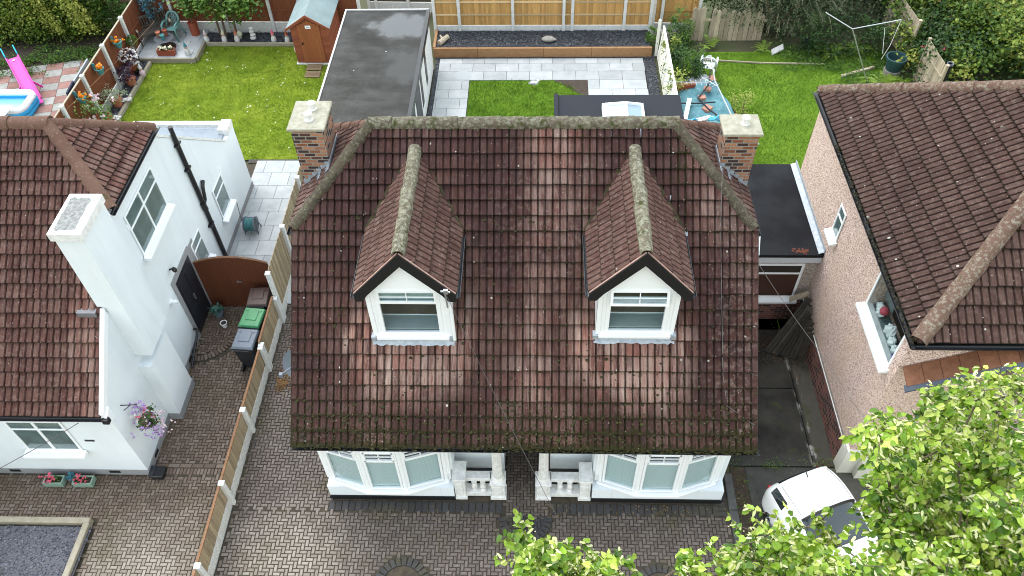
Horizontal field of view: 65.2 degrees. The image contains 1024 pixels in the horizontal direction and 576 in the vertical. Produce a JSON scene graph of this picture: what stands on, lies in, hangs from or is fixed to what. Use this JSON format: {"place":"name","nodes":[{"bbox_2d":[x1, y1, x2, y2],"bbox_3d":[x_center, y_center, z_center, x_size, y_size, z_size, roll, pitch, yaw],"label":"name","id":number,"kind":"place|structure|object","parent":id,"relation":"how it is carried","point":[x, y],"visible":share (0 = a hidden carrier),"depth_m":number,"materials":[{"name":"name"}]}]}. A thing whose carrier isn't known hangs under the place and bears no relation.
{"place":"outdoors","nodes":[
{"label":"outdoors","id":0,"kind":"place"},
{"bbox_2d":[0,59,91,116],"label":"chequered paving","id":1,"kind":"structure","parent":0,"point":[57,81],"depth_m":29.89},
{"bbox_2d":[0,89,39,115],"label":"paddling pool","id":2,"kind":"structure","parent":1,"relation":"on","point":[21,103],"depth_m":28.63,"materials":[{"name":"blue"}]},
{"bbox_2d":[0,45,43,103],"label":"slide","id":3,"kind":"object","parent":1,"relation":"on","point":[20,73],"visible":0.87,"depth_m":29.23,"materials":[{"name":"pink plastic"}]},
{"bbox_2d":[0,18,110,70],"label":"garden soil","id":4,"kind":"structure","parent":0,"point":[29,49],"depth_m":31.56,"materials":[{"name":"black soil"}]},
{"bbox_2d":[0,41,100,78],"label":"weeds","id":5,"kind":"object","parent":4,"relation":"on","point":[52,57],"visible":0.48,"depth_m":30.80,"materials":[{"name":"green plant"}]},
{"bbox_2d":[0,0,117,49],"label":"ivy hedge","id":6,"kind":"object","parent":4,"relation":"on","point":[42,11],"visible":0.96,"depth_m":30.85,"materials":[{"name":"green plant"}]},
{"bbox_2d":[0,0,130,30],"bbox_3d":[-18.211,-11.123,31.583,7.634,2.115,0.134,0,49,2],"label":"hedge","id":7,"kind":"object","parent":4,"relation":"on","point":[105,1],"visible":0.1,"depth_m":31.65,"materials":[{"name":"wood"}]},
{"bbox_2d":[79,0,128,27],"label":"climbing shrub","id":8,"kind":"object","parent":4,"relation":"on","point":[113,11],"visible":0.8,"depth_m":30.96,"materials":[{"name":"green plant"}]},
{"bbox_2d":[0,306,251,575],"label":"driveway","id":9,"kind":"structure","parent":0,"point":[144,525],"depth_m":18.70,"materials":[{"name":"grey brick"}]},
{"bbox_2d":[0,525,91,575],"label":"plum gravel","id":10,"kind":"structure","parent":9,"relation":"on","point":[25,550],"depth_m":17.70,"materials":[{"name":"gravel"}]},
{"bbox_2d":[0,516,93,575],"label":"bed edging","id":11,"kind":"object","parent":9,"relation":"on","point":[85,523],"visible":1,"depth_m":18.05,"materials":[{"name":"beige concrete"}]},
{"bbox_2d":[38,472,66,486],"bbox_3d":[-10.786,4.490,18.741,0.516,0.353,0.255,0,49,2],"label":"planter","id":12,"kind":"object","parent":9,"relation":"on","point":[49,480],"visible":1,"depth_m":18.75,"materials":[{"name":"green plastic"}]},
{"bbox_2d":[71,473,96,486],"bbox_3d":[-10.058,4.465,18.720,0.460,0.388,0.274,0,49,2],"label":"planter","id":13,"kind":"object","parent":9,"relation":"on","point":[79,480],"visible":1,"depth_m":18.72,"materials":[{"name":"green plastic"}]},
{"bbox_2d":[0,115,253,474],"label":"house","id":14,"kind":"structure","parent":9,"relation":"on","point":[111,231],"depth_m":17.44,"materials":[{"name":"white paint"}]},
{"bbox_2d":[2,421,87,458],"bbox_3d":[-10.380,3.367,17.702,1.410,1.320,0.191,0,49,2],"label":"window","id":15,"kind":"structure","parent":14,"relation":"in","point":[32,435],"depth_m":17.87,"materials":[{"name":"white plastic"}]},
{"bbox_2d":[120,400,175,438],"bbox_3d":[-8.167,3.029,18.101,0.939,1.426,0.750,0,49,2],"label":"hanging basket","id":16,"kind":"object","parent":14,"relation":"attached to","point":[146,420],"visible":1,"depth_m":17.95,"materials":[{"name":"purple plant"}]},
{"bbox_2d":[123,166,175,260],"bbox_3d":[-8.456,-1.777,18.718,0.172,1.330,1.880,0,49,2],"label":"window","id":17,"kind":"structure","parent":14,"relation":"in","point":[148,214],"depth_m":18.74,"materials":[{"name":"white plastic"}]},
{"bbox_2d":[176,256,210,332],"bbox_3d":[-8.450,0.194,21.279,0.049,2.060,1.040,0,49,2],"label":"door","id":18,"kind":"structure","parent":14,"relation":"in","point":[188,284],"depth_m":21.23,"materials":[{"name":"black wood"}]},
{"bbox_2d":[191,228,216,259],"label":"window","id":19,"kind":"structure","parent":14,"relation":"in","point":[200,245],"depth_m":21.67,"materials":[{"name":"white plastic"}]},
{"bbox_2d":[212,173,236,222],"bbox_3d":[-8.313,-2.628,23.132,0.172,1.160,0.950,0,49,2],"label":"window","id":20,"kind":"structure","parent":14,"relation":"in","point":[226,206],"depth_m":23.24,"materials":[{"name":"white plastic"}]},
{"bbox_2d":[193,256,272,305],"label":"gate","id":21,"kind":"structure","parent":14,"relation":"attached to","point":[229,280],"depth_m":21.55,"materials":[{"name":"brown wood"}]},
{"bbox_2d":[148,465,166,478],"bbox_3d":[-8.380,4.365,18.931,0.340,0.155,0.300,0,49,2],"label":"drain box","id":22,"kind":"object","parent":9,"relation":"on","point":[157,472],"visible":1,"depth_m":18.87,"materials":[{"name":"black plastic"}]},
{"bbox_2d":[208,302,223,318],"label":"potted plant","id":23,"kind":"object","parent":9,"relation":"on","point":[217,310],"visible":1,"depth_m":21.96,"materials":[{"name":"green plant"}]},
{"bbox_2d":[231,329,259,371],"bbox_3d":[-6.793,1.629,20.695,0.570,1.051,0.695,3,49,4],"label":"wheelie bin","id":24,"kind":"object","parent":9,"relation":"on","point":[244,346],"visible":0.84,"depth_m":20.38,"materials":[{"name":"black plastic"}]},
{"bbox_2d":[238,307,266,331],"bbox_3d":[-6.766,1.103,21.156,0.570,1.051,0.695,5,49,6],"label":"wheelie bin","id":25,"kind":"object","parent":9,"relation":"on","point":[252,318],"visible":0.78,"depth_m":20.77,"materials":[{"name":"green plastic"}]},
{"bbox_2d":[246,287,271,310],"bbox_3d":[-6.744,0.562,21.631,0.570,1.051,0.695,-2,49,0],"label":"wheelie bin","id":26,"kind":"object","parent":9,"relation":"on","point":[258,298],"visible":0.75,"depth_m":21.23,"materials":[{"name":"brown plastic"}]},
{"bbox_2d":[139,29,209,57],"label":"corner patio","id":27,"kind":"structure","parent":0,"point":[191,42],"depth_m":31.08,"materials":[{"name":"grey concrete"}]},
{"bbox_2d":[135,0,163,25],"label":"blue plant","id":28,"kind":"object","parent":27,"relation":"on","point":[152,16],"visible":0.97,"depth_m":30.77,"materials":[{"name":"teal plant"}]},
{"bbox_2d":[136,8,175,46],"bbox_3d":[-13.938,-10.110,31.079,1.370,0.922,0.588,-30,54,-22],"label":"bench","id":29,"kind":"object","parent":27,"relation":"on","point":[146,32],"visible":0.8,"depth_m":31.05,"materials":[{"name":"teal metal"}]},
{"bbox_2d":[153,32,175,47],"bbox_3d":[-13.341,-9.449,30.808,0.770,0.430,0.770,0,49,2],"label":"table","id":30,"kind":"object","parent":27,"relation":"on","point":[166,42],"visible":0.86,"depth_m":30.67,"materials":[{"name":"grey metal"}]},
{"bbox_2d":[156,45,176,55],"bbox_3d":[-13.203,-9.074,30.485,0.660,0.393,0.297,0,49,2],"label":"planter","id":31,"kind":"object","parent":27,"relation":"on","point":[166,51],"visible":1,"depth_m":30.46,"materials":[{"name":"brown ceramic"}]},
{"bbox_2d":[160,10,185,41],"bbox_3d":[-13.227,-10.187,31.107,0.640,0.970,0.719,6,49,7],"label":"plastic chair","id":32,"kind":"object","parent":27,"relation":"on","point":[175,26],"visible":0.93,"depth_m":31.07,"materials":[{"name":"teal plastic"}]},
{"bbox_2d":[178,1,200,35],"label":"potted plant","id":33,"kind":"object","parent":27,"relation":"on","point":[194,28],"visible":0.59,"depth_m":31.20,"materials":[{"name":"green plant"}]},
{"bbox_2d":[121,46,327,159],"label":"lawn","id":34,"kind":"structure","parent":0,"point":[256,124],"depth_m":29.15,"materials":[{"name":"green plant"}]},
{"bbox_2d":[115,61,151,120],"bbox_3d":[-13.830,-6.622,28.740,0.110,0.160,5.200,0,49,2],"label":"bed edging","id":35,"kind":"object","parent":34,"relation":"on","point":[126,104],"visible":0.58,"depth_m":29.22,"materials":[{"name":"grey concrete"}]},
{"bbox_2d":[137,41,206,62],"bbox_3d":[-13.128,-9.119,30.891,2.325,0.200,1.275,0,49,2],"label":"bed edging","id":36,"kind":"object","parent":34,"relation":"on","point":[184,60],"visible":0.85,"depth_m":30.47,"materials":[{"name":"grey concrete"}]},
{"bbox_2d":[206,42,293,46],"bbox_3d":[-10.053,-9.495,31.165,3.750,0.160,0.080,1,49,2],"label":"bed edging","id":37,"kind":"object","parent":34,"relation":"on","point":[276,44],"visible":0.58,"depth_m":31.13,"materials":[{"name":"grey concrete"}]},
{"bbox_2d":[285,0,339,64],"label":"shed","id":38,"kind":"structure","parent":34,"relation":"on","point":[313,26],"depth_m":29.57,"materials":[{"name":"brown wood"}]},
{"bbox_2d":[296,20,325,62],"bbox_3d":[-7.428,-9.093,29.582,0.802,1.739,0.056,0,49,2],"label":"door","id":39,"kind":"structure","parent":38,"relation":"in","point":[309,33],"depth_m":29.60,"materials":[{"name":"brown wood"}]},
{"bbox_2d":[304,64,322,77],"bbox_3d":[-7.423,-8.121,29.925,0.560,0.100,0.770,0,49,2],"label":"step","id":40,"kind":"object","parent":34,"relation":"on","point":[311,74],"visible":1,"depth_m":29.89,"materials":[{"name":"brown wood"}]},
{"bbox_2d":[229,159,305,304],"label":"path","id":41,"kind":"structure","parent":0,"point":[273,180],"depth_m":25.11,"materials":[{"name":"stone"}]},
{"bbox_2d":[241,216,261,233],"bbox_3d":[-7.886,-1.936,24.123,0.431,0.615,0.480,0,49,2],"label":"hose reel","id":42,"kind":"object","parent":41,"relation":"on","point":[250,223],"visible":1,"depth_m":23.97,"materials":[{"name":"teal plastic"}]},
{"bbox_2d":[214,300,734,575],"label":"forecourt","id":43,"kind":"structure","parent":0,"point":[513,457],"depth_m":17.91,"materials":[{"name":"grey brick"}]},
{"bbox_2d":[266,337,290,394],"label":"leaf litter","id":44,"kind":"object","parent":43,"relation":"on","point":[282,383],"visible":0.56,"depth_m":20.61,"materials":[{"name":"brown plant"}]},
{"bbox_2d":[239,504,724,564],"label":"leaf litter","id":45,"kind":"object","parent":43,"relation":"on","point":[539,515],"visible":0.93,"depth_m":18.09,"materials":[{"name":"brown plant"}]},
{"bbox_2d":[286,93,763,503],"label":"house","id":46,"kind":"structure","parent":43,"relation":"on","point":[572,256],"depth_m":16.18,"materials":[{"name":"tile"}]},
{"bbox_2d":[279,350,305,376],"bbox_3d":[-4.767,1.810,18.596,1.247,0.448,0.716,0,49,2],"label":"satellite dish","id":47,"kind":"object","parent":46,"relation":"attached to","point":[287,362],"visible":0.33,"depth_m":18.75,"materials":[{"name":"grey metal"}]},
{"bbox_2d":[317,432,451,494],"bbox_3d":[-2.793,3.777,17.380,2.820,1.902,0.610,0,49,2],"label":"bay window","id":48,"kind":"structure","parent":46,"relation":"in","point":[369,473],"depth_m":17.54,"materials":[{"name":"white plastic"}]},
{"bbox_2d":[447,297,570,543],"bbox_3d":[0.297,2.839,13.348,0.347,1.808,6.842,-19,51,-14],"label":"cable","id":49,"kind":"object","parent":46,"relation":"attached to","point":[509,424],"visible":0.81,"depth_m":14.20,"materials":[{"name":"grey plastic"}]},
{"bbox_2d":[595,436,727,497],"bbox_3d":[3.204,3.791,17.205,2.740,1.902,0.610,0,49,2],"label":"bay window","id":50,"kind":"structure","parent":46,"relation":"in","point":[650,476],"depth_m":17.37,"materials":[{"name":"white plastic"}]},
{"bbox_2d":[466,81,578,116],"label":"lawn","id":51,"kind":"structure","parent":0,"point":[546,97],"depth_m":28.60,"materials":[{"name":"green plant"}]},
{"bbox_2d":[555,80,587,94],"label":"bare soil","id":52,"kind":"structure","parent":51,"relation":"on","point":[581,87],"depth_m":29.04,"materials":[{"name":"brown soil"}]},
{"bbox_2d":[432,58,648,134],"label":"patio","id":53,"kind":"structure","parent":0,"point":[614,76],"depth_m":29.50,"materials":[{"name":"grey stone"}]},
{"bbox_2d":[454,70,471,80],"bbox_3d":[-1.813,-7.847,29.552,0.660,0.010,0.660,0,49,2],"label":"manhole cover","id":54,"kind":"object","parent":53,"relation":"on","point":[463,75],"visible":1,"depth_m":29.54,"materials":[{"name":"grey"}]},
{"bbox_2d":[427,30,659,115],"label":"slate gravel","id":55,"kind":"structure","parent":53,"relation":"on","point":[599,38],"depth_m":30.36,"materials":[{"name":"grey gravel"}]},
{"bbox_2d":[110,0,1023,574],"bbox_3d":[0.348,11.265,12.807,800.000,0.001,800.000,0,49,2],"label":"ground","id":56,"kind":"structure","parent":0,"point":[746,44],"depth_m":30.82,"materials":[{"name":"green plant"}]},
{"bbox_2d":[64,92,120,120],"bbox_3d":[-14.168,-5.645,26.934,2.047,1.841,2.633,0,49,2],"label":"rose bush","id":57,"kind":"object","parent":56,"relation":"on","point":[104,117],"visible":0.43,"depth_m":26.91,"materials":[{"name":"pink plant"}]},
{"bbox_2d":[53,0,150,118],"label":"garden fence","id":58,"kind":"object","parent":56,"relation":"on","point":[127,23],"visible":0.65,"depth_m":28.66,"materials":[{"name":"wood"}]},
{"bbox_2d":[66,59,89,95],"bbox_3d":[-14.751,-6.957,27.408,0.080,0.840,1.900,0,49,2],"label":"tarpaulin","id":59,"kind":"object","parent":58,"relation":"attached to","point":[80,71],"visible":0.36,"depth_m":27.11,"materials":[{"name":"grey fabric"}]},
{"bbox_2d":[109,32,292,119],"bbox_3d":[-12.228,-8.299,30.132,3.569,0.081,9.029,36,58,28],"label":"bed slate","id":60,"kind":"object","parent":56,"relation":"on","point":[260,37],"visible":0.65,"depth_m":31.34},
{"bbox_2d":[98,84,128,107],"bbox_3d":[-14.143,-6.765,28.332,1.070,0.775,0.908,0,49,2],"label":"potted plant","id":61,"kind":"object","parent":60,"relation":"on","point":[117,98],"visible":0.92,"depth_m":28.31,"materials":[{"name":"green plant"}]},
{"bbox_2d":[113,62,138,86],"bbox_3d":[-13.995,-7.710,29.109,0.838,0.850,0.972,-36,57,-27],"label":"potted plant","id":62,"kind":"object","parent":60,"relation":"on","point":[130,79],"visible":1,"depth_m":29.05,"materials":[{"name":"purple plant"}]},
{"bbox_2d":[117,47,140,74],"bbox_3d":[-14.281,-8.467,29.680,1.016,1.003,1.070,0,49,2],"label":"potted plant","id":63,"kind":"object","parent":60,"relation":"on","point":[127,62],"visible":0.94,"depth_m":29.46,"materials":[{"name":"white plant"}]},
{"bbox_2d":[163,0,266,36],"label":"garden tree","id":64,"kind":"object","parent":56,"relation":"on","point":[227,6],"visible":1,"depth_m":29.92,"materials":[{"name":"green plant"}]},
{"bbox_2d":[141,0,296,32],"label":"garden fence","id":65,"kind":"object","parent":56,"relation":"on","point":[276,10],"visible":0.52,"depth_m":31.36,"materials":[{"name":"concrete"}]},
{"bbox_2d":[192,346,271,575],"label":"boundary fence","id":66,"kind":"object","parent":56,"relation":"on","point":[208,555],"visible":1,"depth_m":18.46,"materials":[{"name":"wood"}]},
{"bbox_2d":[258,296,285,368],"bbox_3d":[-6.325,1.163,21.108,0.134,1.131,1.676,0,49,2],"label":"boundary fence","id":67,"kind":"object","parent":56,"relation":"on","point":[273,322],"visible":0.91,"depth_m":21.13,"materials":[{"name":"wood"}]},
{"bbox_2d":[264,167,302,319],"bbox_3d":[-6.240,-1.945,23.324,0.134,1.905,5.934,0,49,2],"label":"boundary fence","id":68,"kind":"object","parent":56,"relation":"on","point":[277,274],"visible":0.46,"depth_m":22.11,"materials":[{"name":"wood"}]},
{"bbox_2d":[337,0,360,24],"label":"garden fence","id":69,"kind":"object","parent":56,"relation":"on","point":[342,5],"visible":0.11,"depth_m":30.74,"materials":[{"name":"wood"}]},
{"bbox_2d":[317,9,433,134],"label":"garage","id":70,"kind":"structure","parent":56,"relation":"on","point":[380,62],"depth_m":26.26,"materials":[{"name":"white paint"}]},
{"bbox_2d":[367,0,431,11],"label":"garden fence","id":71,"kind":"object","parent":56,"relation":"on","point":[407,4],"visible":0.56,"depth_m":32.53,"materials":[{"name":"concrete"}]},
{"bbox_2d":[431,0,653,32],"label":"garden fence","id":72,"kind":"object","parent":56,"relation":"on","point":[512,15],"visible":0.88,"depth_m":30.45,"materials":[{"name":"wood"}]},
{"bbox_2d":[433,29,651,57],"bbox_3d":[1.143,-9.361,30.569,8.230,0.420,1.340,0,49,2],"label":"raised bed","id":73,"kind":"object","parent":56,"relation":"on","point":[470,52],"visible":0.99,"depth_m":30.11,"materials":[{"name":"brown wood"}]},
{"bbox_2d":[654,19,677,94],"bbox_3d":[5.386,-6.571,27.273,0.245,1.510,7.333,0,49,2],"label":"garden fence","id":74,"kind":"object","parent":56,"relation":"on","point":[666,66],"visible":0.45,"depth_m":28.64,"materials":[{"name":"white wood"}]},
{"bbox_2d":[650,0,702,35],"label":"garden fence","id":75,"kind":"object","parent":56,"relation":"on","point":[661,8],"visible":0.53,"depth_m":30.40,"materials":[{"name":"wood"}]},
{"bbox_2d":[665,5,696,46],"bbox_3d":[6.345,-9.736,30.130,1.439,1.801,1.302,0,49,2],"label":"shrub","id":76,"kind":"object","parent":56,"relation":"on","point":[684,34],"visible":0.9,"depth_m":29.99,"materials":[{"name":"green plant"}]},
{"bbox_2d":[689,7,766,40],"bbox_3d":[8.154,-9.994,30.214,2.901,1.404,0.085,0,49,2],"label":"picket fence","id":77,"kind":"object","parent":56,"relation":"on","point":[698,18],"visible":0.86,"depth_m":30.26,"materials":[{"name":"beige wood"}]},
{"bbox_2d":[723,473,744,575],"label":"kerb","id":78,"kind":"structure","parent":56,"relation":"on","point":[731,498],"depth_m":18.16,"materials":[{"name":"grey concrete"}]},
{"bbox_2d":[494,362,1023,575],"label":"street tree","id":79,"kind":"object","parent":56,"relation":"on","point":[968,494],"visible":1,"depth_m":6.79,"materials":[{"name":"green plant"}]},
{"bbox_2d":[704,0,866,44],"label":"shrub","id":80,"kind":"object","parent":56,"relation":"on","point":[780,19],"visible":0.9,"depth_m":29.90,"materials":[{"name":"green plant"}]},
{"bbox_2d":[787,0,902,62],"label":"shrub","id":81,"kind":"object","parent":56,"relation":"on","point":[875,28],"visible":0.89,"depth_m":29.53,"materials":[{"name":"green plant"}]},
{"bbox_2d":[814,0,894,26],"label":"shrub","id":82,"kind":"object","parent":56,"relation":"on","point":[866,2],"visible":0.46,"depth_m":31.13,"materials":[{"name":"green plant"}]},
{"bbox_2d":[881,0,922,52],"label":"trellis fence","id":83,"kind":"object","parent":56,"relation":"on","point":[916,22],"visible":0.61,"depth_m":29.23,"materials":[{"name":"beige wood"}]},
{"bbox_2d":[913,37,949,81],"bbox_3d":[14.436,-7.412,27.664,0.112,1.765,1.757,-1,49,1],"label":"trellis fence","id":84,"kind":"object","parent":56,"relation":"on","point":[937,69],"visible":0.68,"depth_m":27.46,"materials":[{"name":"beige wood"}]},
{"bbox_2d":[868,0,1023,82],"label":"flowering hedge","id":85,"kind":"object","parent":56,"relation":"on","point":[1000,23],"visible":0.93,"depth_m":27.75,"materials":[{"name":"plant"}]},
{"bbox_2d":[730,467,758,567],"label":"verge soil","id":86,"kind":"structure","parent":0,"point":[740,488],"depth_m":18.33,"materials":[{"name":"brown soil"}]},
{"bbox_2d":[668,51,898,329],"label":"garden lawn","id":87,"kind":"structure","parent":0,"point":[772,119],"depth_m":28.53,"materials":[{"name":"green plant"}]},
{"bbox_2d":[657,32,681,54],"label":"shrub","id":88,"kind":"object","parent":87,"relation":"on","point":[674,41],"visible":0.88,"depth_m":28.51,"materials":[{"name":"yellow plant"}]},
{"bbox_2d":[660,66,688,94],"bbox_3d":[5.619,-6.984,27.640,1.066,1.546,1.399,0,49,2],"label":"shrub","id":89,"kind":"object","parent":87,"relation":"on","point":[678,79],"visible":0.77,"depth_m":27.22,"materials":[{"name":"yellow plant"}]},
{"bbox_2d":[654,36,708,81],"bbox_3d":[6.180,-7.856,28.572,1.890,1.680,1.901,-15,50,-11],"label":"shrub","id":90,"kind":"object","parent":87,"relation":"on","point":[676,55],"visible":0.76,"depth_m":28.34,"materials":[{"name":"green plant"}]},
{"bbox_2d":[666,80,733,122],"bbox_3d":[6.206,-5.792,27.010,2.592,1.018,3.570,-9,49,-7],"label":"junk heap","id":91,"kind":"object","parent":87,"relation":"on","point":[719,107],"visible":0.33,"depth_m":26.91,"materials":[{"name":"blue plastic"}]},
{"bbox_2d":[681,69,716,115],"bbox_3d":[6.982,-6.310,26.642,2.412,0.298,2.224,31,56,25],"label":"black hose","id":92,"kind":"object","parent":91,"relation":"on","point":[702,102],"visible":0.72,"depth_m":26.61,"materials":[{"name":"black plastic"}]},
{"bbox_2d":[699,55,718,72],"bbox_3d":[7.100,-8.087,28.867,0.640,0.970,0.719,12,50,12],"label":"plastic chair","id":93,"kind":"object","parent":87,"relation":"on","point":[709,64],"visible":0.77,"depth_m":28.72,"materials":[{"name":"white plastic"}]},
{"bbox_2d":[725,88,761,121],"bbox_3d":[7.805,-6.083,27.021,1.280,1.297,1.815,0,49,2],"label":"shrub","id":94,"kind":"object","parent":87,"relation":"on","point":[746,102],"visible":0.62,"depth_m":27.14,"materials":[{"name":"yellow plant"}]},
{"bbox_2d":[706,59,823,64],"bbox_3d":[9.228,-8.384,29.723,4.714,0.070,0.128,3,49,5],"label":"bed edging","id":95,"kind":"object","parent":87,"relation":"on","point":[734,61],"visible":0.75,"depth_m":29.68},
{"bbox_2d":[655,35,912,83],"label":"border weeds","id":96,"kind":"object","parent":87,"relation":"on","point":[810,58],"visible":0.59,"depth_m":29.58,"materials":[{"name":"green plant"}]},
{"bbox_2d":[825,12,900,79],"bbox_3d":[11.915,-8.288,27.979,2.474,2.474,0.438,9,50,10],"label":"rotary line","id":97,"kind":"object","parent":87,"relation":"on","point":[856,41],"visible":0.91,"depth_m":27.34,"materials":[{"name":"silver metal"}]},
{"bbox_2d":[858,70,900,82],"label":"fern","id":98,"kind":"object","parent":87,"relation":"on","point":[887,79],"visible":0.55,"depth_m":28.52,"materials":[{"name":"green plant"}]},
{"bbox_2d":[748,79,1023,477],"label":"house","id":99,"kind":"structure","parent":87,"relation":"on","point":[890,217],"depth_m":16.73,"materials":[{"name":"tile"}]},
{"bbox_2d":[758,263,805,303],"bbox_3d":[6.661,-0.116,20.575,1.580,1.410,0.160,0,49,2],"label":"window","id":100,"kind":"structure","parent":99,"relation":"in","point":[763,299],"depth_m":20.87,"materials":[{"name":"white plastic"}]},
{"bbox_2d":[823,203,846,245],"bbox_3d":[7.559,-1.493,18.705,0.172,0.940,0.540,0,49,2],"label":"window","id":101,"kind":"structure","parent":99,"relation":"in","point":[831,234],"depth_m":18.83,"materials":[{"name":"white plastic"}]},
{"bbox_2d":[855,271,904,372],"bbox_3d":[7.722,0.576,16.175,0.667,1.400,1.820,0,49,2],"label":"window","id":102,"kind":"structure","parent":99,"relation":"in","point":[880,332],"depth_m":16.61,"materials":[{"name":"white plastic"}]},
{"bbox_2d":[882,67,900,77],"bbox_3d":[13.758,-7.831,28.994,0.600,0.250,0.585,0,49,2],"label":"tub stand","id":103,"kind":"object","parent":87,"relation":"on","point":[885,71],"visible":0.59,"depth_m":28.81,"materials":[{"name":"stone"}]},
{"bbox_2d":[885,51,907,72],"bbox_3d":[13.750,-8.078,28.712,0.760,0.500,0.752,0,49,2],"label":"planter tub","id":104,"kind":"object","parent":103,"relation":"on","point":[892,65],"visible":0.98,"depth_m":28.65,"materials":[{"name":"teal plastic"}]},
{"bbox_2d":[728,319,915,564],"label":"side drive","id":105,"kind":"structure","parent":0,"point":[790,424],"depth_m":19.43,"materials":[{"name":"concrete"}]},
{"bbox_2d":[733,324,829,532],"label":"leaf litter","id":106,"kind":"object","parent":105,"relation":"on","point":[793,360],"visible":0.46,"depth_m":20.69,"materials":[{"name":"brown plant"}]},
{"bbox_2d":[727,456,840,551],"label":"driveway weeds","id":107,"kind":"object","parent":105,"relation":"on","point":[771,470],"visible":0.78,"depth_m":18.63,"materials":[{"name":"green plant"}]},
{"bbox_2d":[764,291,813,360],"bbox_3d":[7.312,0.982,20.593,0.977,1.513,1.195,24,54,21],"label":"plank stack","id":108,"kind":"object","parent":105,"relation":"on","point":[791,339],"visible":1,"depth_m":20.49,"materials":[{"name":"wood"}]},
{"bbox_2d":[762,466,886,565],"bbox_3d":[6.671,5.138,16.939,2.020,1.505,2.665,-16,50,-13],"label":"parked car","id":109,"kind":"object","parent":105,"relation":"on","point":[802,494],"visible":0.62,"depth_m":16.75,"materials":[{"name":"white paint"}]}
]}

